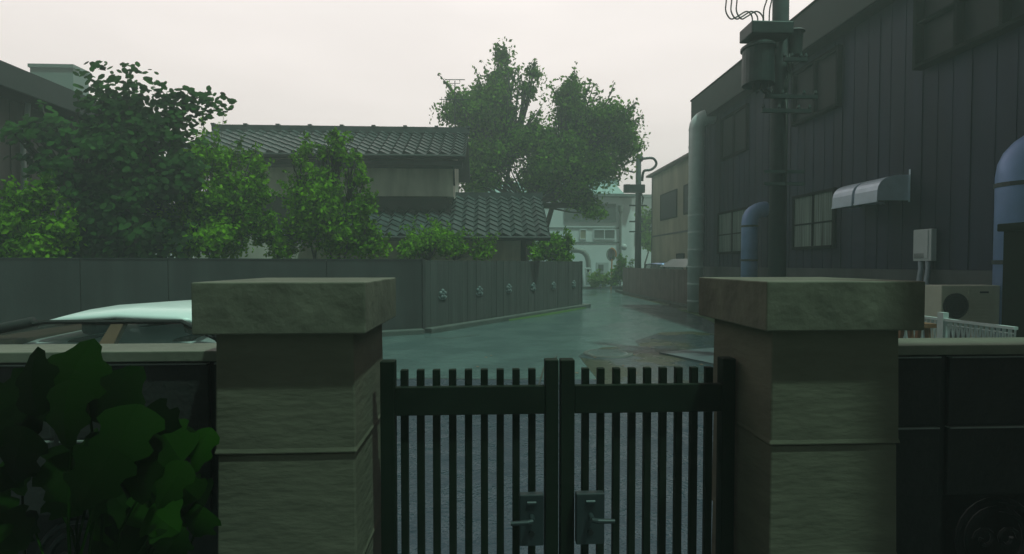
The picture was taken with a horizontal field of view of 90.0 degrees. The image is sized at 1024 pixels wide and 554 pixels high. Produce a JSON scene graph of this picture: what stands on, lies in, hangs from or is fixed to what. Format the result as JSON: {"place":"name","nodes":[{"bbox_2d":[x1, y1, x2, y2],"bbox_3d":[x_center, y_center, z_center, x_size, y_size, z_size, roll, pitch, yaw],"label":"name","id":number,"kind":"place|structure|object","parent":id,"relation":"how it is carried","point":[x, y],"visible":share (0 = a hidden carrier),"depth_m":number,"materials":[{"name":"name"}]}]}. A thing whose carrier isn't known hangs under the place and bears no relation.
{"place":"outdoors","nodes":[
{"label":"outdoors","id":0,"kind":"place"},
{"bbox_2d":[183,123,550,260],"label":"tiled house","id":1,"kind":"structure","parent":0,"point":[419,172],"depth_m":18.45,"materials":[{"name":"tile"}]},
{"bbox_2d":[439,79,468,126],"bbox_3d":[-2.287,-6.791,20.346,1.182,2.123,0.032,0,1,-3],"label":"tv antenna","id":2,"kind":"object","parent":1,"relation":"attached to","point":[454,99],"visible":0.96,"depth_m":20.33,"materials":[{"name":"metal"}]},
{"bbox_2d":[0,0,813,202],"label":"sky","id":3,"kind":"structure","parent":0,"point":[283,62],"materials":[{"name":"white"}]},
{"bbox_2d":[382,289,713,379],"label":"road","id":4,"kind":"structure","parent":0,"point":[610,318],"depth_m":11.98,"materials":[{"name":"grey asphalt"}]},
{"bbox_2d":[397,377,542,379],"bbox_3d":[-0.713,1.540,7.767,2.930,0.001,0.207,0,1,-3],"label":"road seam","id":5,"kind":"object","parent":4,"relation":"on","point":[460,378],"visible":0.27,"depth_m":7.77,"materials":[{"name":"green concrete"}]},
{"bbox_2d":[509,307,585,320],"bbox_3d":[1.478,1.258,17.873,0.213,0.046,5.442,1,2,33],"label":"moss strip","id":6,"kind":"object","parent":4,"relation":"on","point":[544,314],"visible":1,"depth_m":17.49,"materials":[{"name":"green plant"}]},
{"bbox_2d":[587,268,610,288],"bbox_3d":[5.896,0.108,35.054,1.652,1.465,1.140,0,2,-18],"label":"street shrub","id":7,"kind":"object","parent":4,"relation":"on","point":[595,280],"visible":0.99,"depth_m":34.83,"materials":[{"name":"green plant"}]},
{"bbox_2d":[583,286,622,288],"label":"kerb","id":8,"kind":"structure","parent":4,"relation":"on","point":[605,287],"depth_m":35.67,"materials":[{"name":"concrete"}]},
{"bbox_2d":[606,248,616,289],"bbox_3d":[6.601,-0.543,33.998,0.685,2.818,0.143,0,1,-3],"label":"traffic mirror","id":9,"kind":"object","parent":4,"relation":"on","point":[611,254],"visible":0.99,"depth_m":33.97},
{"bbox_2d":[607,253,634,289],"bbox_3d":[7.161,-0.355,33.605,1.973,2.471,1.209,0,1,-3],"label":"street shrub","id":10,"kind":"object","parent":4,"relation":"on","point":[616,277],"visible":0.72,"depth_m":33.35,"materials":[{"name":"green plant"}]},
{"bbox_2d":[615,268,687,306],"bbox_3d":[6.917,0.304,26.547,0.200,1.510,11.832,0,1,-3],"label":"board fence","id":11,"kind":"object","parent":4,"relation":"on","point":[667,285],"visible":0.94,"depth_m":24.50,"materials":[{"name":"wood"}]},
{"bbox_2d":[725,0,817,276],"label":"utility pole","id":12,"kind":"object","parent":4,"relation":"on","point":[770,51],"visible":0.99,"depth_m":8.76,"materials":[{"name":"concrete"}]},
{"bbox_2d":[898,322,936,337],"bbox_3d":[4.713,1.059,6.011,0.360,1.070,0.400,0,1,-3],"label":"wooden trestle","id":13,"kind":"object","parent":4,"relation":"on","point":[927,327],"visible":0.1,"depth_m":5.87,"materials":[{"name":"brown wood"}]},
{"bbox_2d":[467,179,634,284],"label":"white house","id":14,"kind":"structure","parent":0,"point":[595,240],"depth_m":38.76,"materials":[{"name":"white paint"}]},
{"bbox_2d":[579,229,586,238],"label":"window","id":15,"kind":"structure","parent":14,"relation":"in","point":[583,232],"depth_m":38.69,"materials":[{"name":"grey glass"}]},
{"bbox_2d":[564,204,615,221],"bbox_3d":[5.901,-4.852,38.665,3.946,1.365,0.079,0,1,-3],"label":"window","id":16,"kind":"structure","parent":14,"relation":"in","point":[611,210],"depth_m":38.68,"materials":[{"name":"grey glass"}]},
{"bbox_2d":[593,229,614,238],"bbox_3d":[6.996,-3.226,38.758,1.671,0.764,0.079,0,1,-3],"label":"window","id":17,"kind":"structure","parent":14,"relation":"in","point":[597,233],"depth_m":38.76,"materials":[{"name":"grey glass"}]},
{"bbox_2d":[621,244,626,249],"bbox_3d":[8.358,-2.243,38.670,0.480,0.480,1.045,0,1,-3],"label":"satellite dish","id":18,"kind":"object","parent":14,"relation":"attached to","point":[623,246],"visible":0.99,"depth_m":38.19,"materials":[{"name":"white metal"}]},
{"bbox_2d":[397,379,713,553],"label":"roadside","id":19,"kind":"structure","parent":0,"point":[492,478],"depth_m":4.20,"materials":[{"name":"asphalt"}]},
{"bbox_2d":[18,514,187,553],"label":"planter","id":20,"kind":"object","parent":19,"relation":"on","point":[45,525],"depth_m":2.24,"materials":[{"name":"plant"}]},
{"bbox_2d":[0,300,215,343],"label":"parked car","id":21,"kind":"object","parent":19,"relation":"on","point":[127,324],"visible":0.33,"depth_m":3.67,"materials":[{"name":"silver metal"}]},
{"bbox_2d":[0,343,218,553],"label":"garden wall","id":22,"kind":"structure","parent":19,"relation":"on","point":[181,377],"depth_m":1.93,"materials":[{"name":"stone"}]},
{"bbox_2d":[895,337,1023,553],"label":"garden wall","id":23,"kind":"structure","parent":19,"relation":"on","point":[960,416],"depth_m":2.08,"materials":[{"name":"stone"}]},
{"bbox_2d":[941,494,1023,553],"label":"decorative panel","id":24,"kind":"object","parent":23,"relation":"attached to","point":[954,507],"depth_m":2.44,"materials":[{"name":"black metal"}]},
{"bbox_2d":[631,194,651,267],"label":"pale building","id":25,"kind":"structure","parent":0,"point":[647,200],"depth_m":60.63,"materials":[{"name":"grey paint"}]},
{"bbox_2d":[579,331,713,383],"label":"puddle","id":26,"kind":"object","parent":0,"point":[647,350],"visible":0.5,"depth_m":9.43,"materials":[{"name":"grey liquid"}]},
{"bbox_2d":[583,349,632,357],"bbox_3d":[1.865,1.484,9.944,0.980,0.036,0.980,0,1,-3],"label":"manhole cover","id":27,"kind":"object","parent":26,"relation":"on","point":[608,353],"visible":0.98,"depth_m":9.85,"materials":[{"name":"metal"}]},
{"bbox_2d":[659,348,713,364],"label":"paving slab","id":28,"kind":"structure","parent":26,"relation":"on","point":[705,355],"depth_m":9.67,"materials":[{"name":"grey concrete"}]},
{"bbox_2d":[615,291,714,323],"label":"ground","id":29,"kind":"structure","parent":0,"point":[667,304],"depth_m":23.21,"materials":[{"name":"concrete"}]},
{"bbox_2d":[0,168,86,257],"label":"leafy bush","id":30,"kind":"object","parent":29,"relation":"on","point":[29,228],"visible":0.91,"depth_m":10.72,"materials":[{"name":"green plant"}]},
{"bbox_2d":[0,60,184,257],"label":"brown house","id":31,"kind":"structure","parent":29,"relation":"on","point":[22,91],"depth_m":12.72,"materials":[{"name":"paint"}]},
{"bbox_2d":[28,63,90,95],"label":"flat roof block","id":32,"kind":"structure","parent":31,"relation":"on","point":[62,75],"depth_m":21.90,"materials":[{"name":"grey concrete"}]},
{"bbox_2d":[0,60,236,257],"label":"garden tree","id":33,"kind":"object","parent":29,"relation":"on","point":[122,134],"visible":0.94,"depth_m":11.69,"materials":[{"name":"green plant"}]},
{"bbox_2d":[0,258,423,334],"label":"panel fence","id":34,"kind":"object","parent":29,"relation":"on","point":[39,289],"visible":0.55,"depth_m":10.52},
{"bbox_2d":[146,110,281,259],"bbox_3d":[-7.468,-1.501,12.917,3.462,5.849,2.528,0,1,-3],"label":"leafy bush","id":35,"kind":"object","parent":29,"relation":"on","point":[237,202],"visible":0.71,"depth_m":12.65,"materials":[{"name":"green plant"}]},
{"bbox_2d":[263,126,393,258],"bbox_3d":[-4.814,-1.242,13.324,3.412,5.332,1.787,0,1,-3],"label":"leafy bush","id":36,"kind":"object","parent":29,"relation":"on","point":[321,217],"visible":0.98,"depth_m":13.21,"materials":[{"name":"green plant"}]},
{"bbox_2d":[396,214,500,260],"bbox_3d":[-1.952,-0.273,15.719,3.197,3.257,1.342,0,2,-9],"label":"leafy bush","id":37,"kind":"object","parent":29,"relation":"on","point":[447,242],"visible":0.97,"depth_m":15.52,"materials":[{"name":"green plant"}]},
{"bbox_2d":[382,304,590,336],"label":"kerb","id":38,"kind":"structure","parent":29,"relation":"on","point":[420,331],"depth_m":13.98,"materials":[{"name":"concrete"}]},
{"bbox_2d":[421,260,582,332],"bbox_3d":[0.275,0.391,16.694,0.149,1.850,9.181,1,2,33],"label":"plank fence","id":39,"kind":"object","parent":38,"relation":"on","point":[453,291],"visible":0.94,"depth_m":15.41,"materials":[{"name":"grey wood"}]},
{"bbox_2d":[429,37,650,260],"bbox_3d":[1.436,-5.617,26.745,11.552,13.449,5.054,0,1,-3],"label":"broadleaf tree","id":40,"kind":"object","parent":29,"relation":"on","point":[580,148],"visible":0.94,"depth_m":25.70,"materials":[{"name":"green plant"}]},
{"bbox_2d":[526,226,575,260],"bbox_3d":[1.601,-0.432,20.668,2.042,3.300,1.368,0,2,13],"label":"leafy bush","id":41,"kind":"object","parent":29,"relation":"on","point":[557,246],"visible":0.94,"depth_m":20.45,"materials":[{"name":"green plant"}]},
{"bbox_2d":[596,263,608,285],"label":"wall unit","id":42,"kind":"structure","parent":29,"relation":"on","point":[604,267],"depth_m":37.95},
{"bbox_2d":[623,154,657,267],"bbox_3d":[7.476,-3.086,29.833,2.063,8.117,0.614,0,1,-3],"label":"utility pole","id":43,"kind":"object","parent":29,"relation":"on","point":[638,188],"visible":0.89,"depth_m":29.77,"materials":[{"name":"concrete"}]},
{"bbox_2d":[634,206,650,266],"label":"street tree","id":44,"kind":"object","parent":29,"relation":"on","point":[646,231],"visible":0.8,"depth_m":41.59,"materials":[{"name":"green plant"}]},
{"bbox_2d":[644,263,683,268],"bbox_3d":[8.168,0.125,27.620,1.820,1.812,3.434,0,1,-3],"label":"parked car","id":45,"kind":"object","parent":29,"relation":"on","point":[656,264],"visible":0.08,"depth_m":27.16,"materials":[{"name":"metal"}]},
{"bbox_2d":[646,152,688,268],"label":"beige building","id":46,"kind":"structure","parent":29,"relation":"on","point":[669,223],"depth_m":31.45,"materials":[{"name":"beige paint"}]},
{"bbox_2d":[660,189,676,220],"bbox_3d":[9.681,-4.431,31.751,0.079,1.671,2.875,0,1,-3],"label":"window","id":47,"kind":"structure","parent":46,"relation":"in","point":[668,201],"depth_m":31.71,"materials":[{"name":"grey glass"}]},
{"bbox_2d":[676,253,684,258],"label":"window","id":48,"kind":"structure","parent":46,"relation":"in","point":[680,255],"depth_m":29.74,"materials":[{"name":"grey glass"}]},
{"bbox_2d":[683,184,687,214],"bbox_3d":[9.829,-4.374,28.579,0.079,1.668,1.320,0,1,-3],"label":"window","id":49,"kind":"structure","parent":46,"relation":"in","point":[685,187],"depth_m":28.98,"materials":[{"name":"grey glass"}]},
{"bbox_2d":[660,259,687,268],"bbox_3d":[8.541,0.156,23.387,2.550,1.971,3.300,0,1,-3],"label":"carport","id":50,"kind":"object","parent":29,"relation":"on","point":[677,263],"visible":0.16,"depth_m":23.30,"materials":[{"name":"metal"}]},
{"bbox_2d":[903,312,1017,337],"bbox_3d":[5.174,1.010,6.045,0.070,1.167,1.505,0,1,-3],"label":"lattice fence","id":51,"kind":"object","parent":29,"relation":"on","point":[945,325],"visible":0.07,"depth_m":5.89,"materials":[{"name":"white metal"}]},
{"bbox_2d":[925,285,999,337],"bbox_3d":[6.561,0.837,7.474,0.877,1.438,0.330,0,1,-3],"label":"air conditioner","id":52,"kind":"object","parent":29,"relation":"on","point":[976,303],"visible":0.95,"depth_m":7.33,"materials":[{"name":"white metal"}]},
{"bbox_2d":[997,222,1023,336],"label":"gate post","id":53,"kind":"object","parent":29,"relation":"on","point":[1013,285],"visible":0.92,"depth_m":5.49,"materials":[{"name":"paint"}]},
{"bbox_2d":[690,0,1023,337],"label":"siding building","id":54,"kind":"structure","parent":0,"point":[929,94],"depth_m":10.68,"materials":[{"name":"grey metal"}]},
{"bbox_2d":[687,110,716,311],"bbox_3d":[6.850,-2.410,18.595,0.911,7.350,0.562,0,1,-3],"label":"vent duct","id":55,"kind":"object","parent":54,"relation":"attached to","point":[700,121],"visible":0.9,"depth_m":18.37,"materials":[{"name":"grey metal"}]},
{"bbox_2d":[717,206,749,253],"bbox_3d":[7.355,-1.512,17.128,0.100,1.453,2.143,0,1,-3],"label":"window","id":56,"kind":"structure","parent":54,"relation":"in","point":[728,222],"depth_m":17.32,"materials":[{"name":"grey glass"}]},
{"bbox_2d":[720,103,748,160],"bbox_3d":[7.344,-4.741,16.972,0.130,1.451,1.784,0,1,-3],"label":"window","id":57,"kind":"structure","parent":54,"relation":"in","point":[734,127],"depth_m":16.90,"materials":[{"name":"grey glass"}]},
{"bbox_2d":[741,202,768,276],"bbox_3d":[7.117,-0.434,15.114,0.710,3.580,0.478,0,1,-3],"label":"vent duct","id":58,"kind":"object","parent":54,"relation":"attached to","point":[753,214],"visible":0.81,"depth_m":14.90,"materials":[{"name":"blue metal"}]},
{"bbox_2d":[791,187,836,249],"bbox_3d":[7.554,-1.418,12.882,0.100,1.421,1.671,0,1,-3],"label":"window","id":59,"kind":"structure","parent":54,"relation":"in","point":[814,222],"depth_m":12.81,"materials":[{"name":"grey glass"}]},
{"bbox_2d":[791,45,842,126],"bbox_3d":[7.523,-4.681,12.717,0.170,1.402,1.795,0,1,-3],"label":"window","id":60,"kind":"structure","parent":54,"relation":"in","point":[823,74],"depth_m":12.58,"materials":[{"name":"grey glass"}]},
{"bbox_2d":[831,182,881,208],"bbox_3d":[7.358,-1.750,10.945,0.668,0.530,0.620,0,1,-3],"label":"vent hood","id":61,"kind":"object","parent":54,"relation":"attached to","point":[843,196],"visible":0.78,"depth_m":10.90,"materials":[{"name":"metal"}]},
{"bbox_2d":[853,175,908,205],"bbox_3d":[7.391,-1.733,10.256,0.668,0.530,0.640,0,1,-3],"label":"vent hood","id":62,"kind":"object","parent":54,"relation":"attached to","point":[885,189],"visible":1,"depth_m":9.96,"materials":[{"name":"metal"}]},
{"bbox_2d":[908,169,910,201],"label":"wall trim","id":63,"kind":"structure","parent":54,"relation":"attached to","point":[909,185],"depth_m":9.93,"materials":[{"name":"metal"}]},
{"bbox_2d":[913,229,936,337],"bbox_3d":[7.502,0.264,9.297,0.320,2.289,0.974,1,2,35],"label":"meter box","id":64,"kind":"object","parent":54,"relation":"attached to","point":[924,244],"visible":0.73,"depth_m":9.43,"materials":[{"name":"grey metal"}]},
{"bbox_2d":[913,230,928,257],"bbox_3d":[7.614,-0.607,9.539,0.014,0.520,0.320,0,1,-3],"label":"door","id":65,"kind":"structure","parent":64,"relation":"in","point":[920,238],"depth_m":9.52,"materials":[{"name":"white metal"}]},
{"bbox_2d":[912,0,1023,70],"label":"window","id":66,"kind":"structure","parent":54,"relation":"in","point":[943,30],"depth_m":8.78,"materials":[{"name":"grey glass"}]},
{"bbox_2d":[992,136,1023,335],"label":"vent duct","id":67,"kind":"object","parent":54,"relation":"attached to","point":[1008,186],"visible":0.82,"depth_m":7.28,"materials":[{"name":"blue metal"}]},
{"label":"garden path","id":68,"kind":"structure","parent":0,"visible":0},
{"bbox_2d":[0,338,221,553],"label":"garden plant","id":69,"kind":"object","parent":68,"relation":"on","point":[128,479],"visible":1,"depth_m":1.52,"materials":[{"name":"green plant"}]},
{"bbox_2d":[191,278,395,553],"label":"gate pillar","id":70,"kind":"structure","parent":68,"relation":"on","point":[298,446],"depth_m":1.77,"materials":[{"name":"stone"}]},
{"bbox_2d":[380,358,558,553],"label":"gate leaf","id":71,"kind":"object","parent":70,"relation":"attached to","point":[534,522],"visible":1,"depth_m":2.06,"materials":[{"name":"paint"}]},
{"bbox_2d":[699,277,924,553],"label":"gate pillar","id":72,"kind":"structure","parent":68,"relation":"on","point":[816,414],"depth_m":1.86,"materials":[{"name":"stone"}]},
{"bbox_2d":[559,356,735,553],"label":"gate leaf","id":73,"kind":"object","parent":72,"relation":"attached to","point":[662,397],"visible":1,"depth_m":2.09,"materials":[{"name":"paint"}]},
{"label":"pavement","id":74,"kind":"structure","parent":0,"visible":0},
{"bbox_2d":[570,248,590,267],"bbox_3d":[5.164,-0.795,38.276,1.575,2.792,0.400,0,1,-3],"label":"bent pipe","id":75,"kind":"object","parent":74,"relation":"on","point":[584,253],"visible":0.73,"depth_m":38.10,"materials":[{"name":"grey metal"}]},
{"bbox_2d":[584,268,590,285],"bbox_3d":[5.368,0.029,36.304,0.420,1.352,0.360,0,1,-3],"label":"utility cabinet","id":76,"kind":"object","parent":74,"relation":"on","point":[587,270],"visible":0.83,"depth_m":36.14,"materials":[{"name":"white metal"}]}
]}

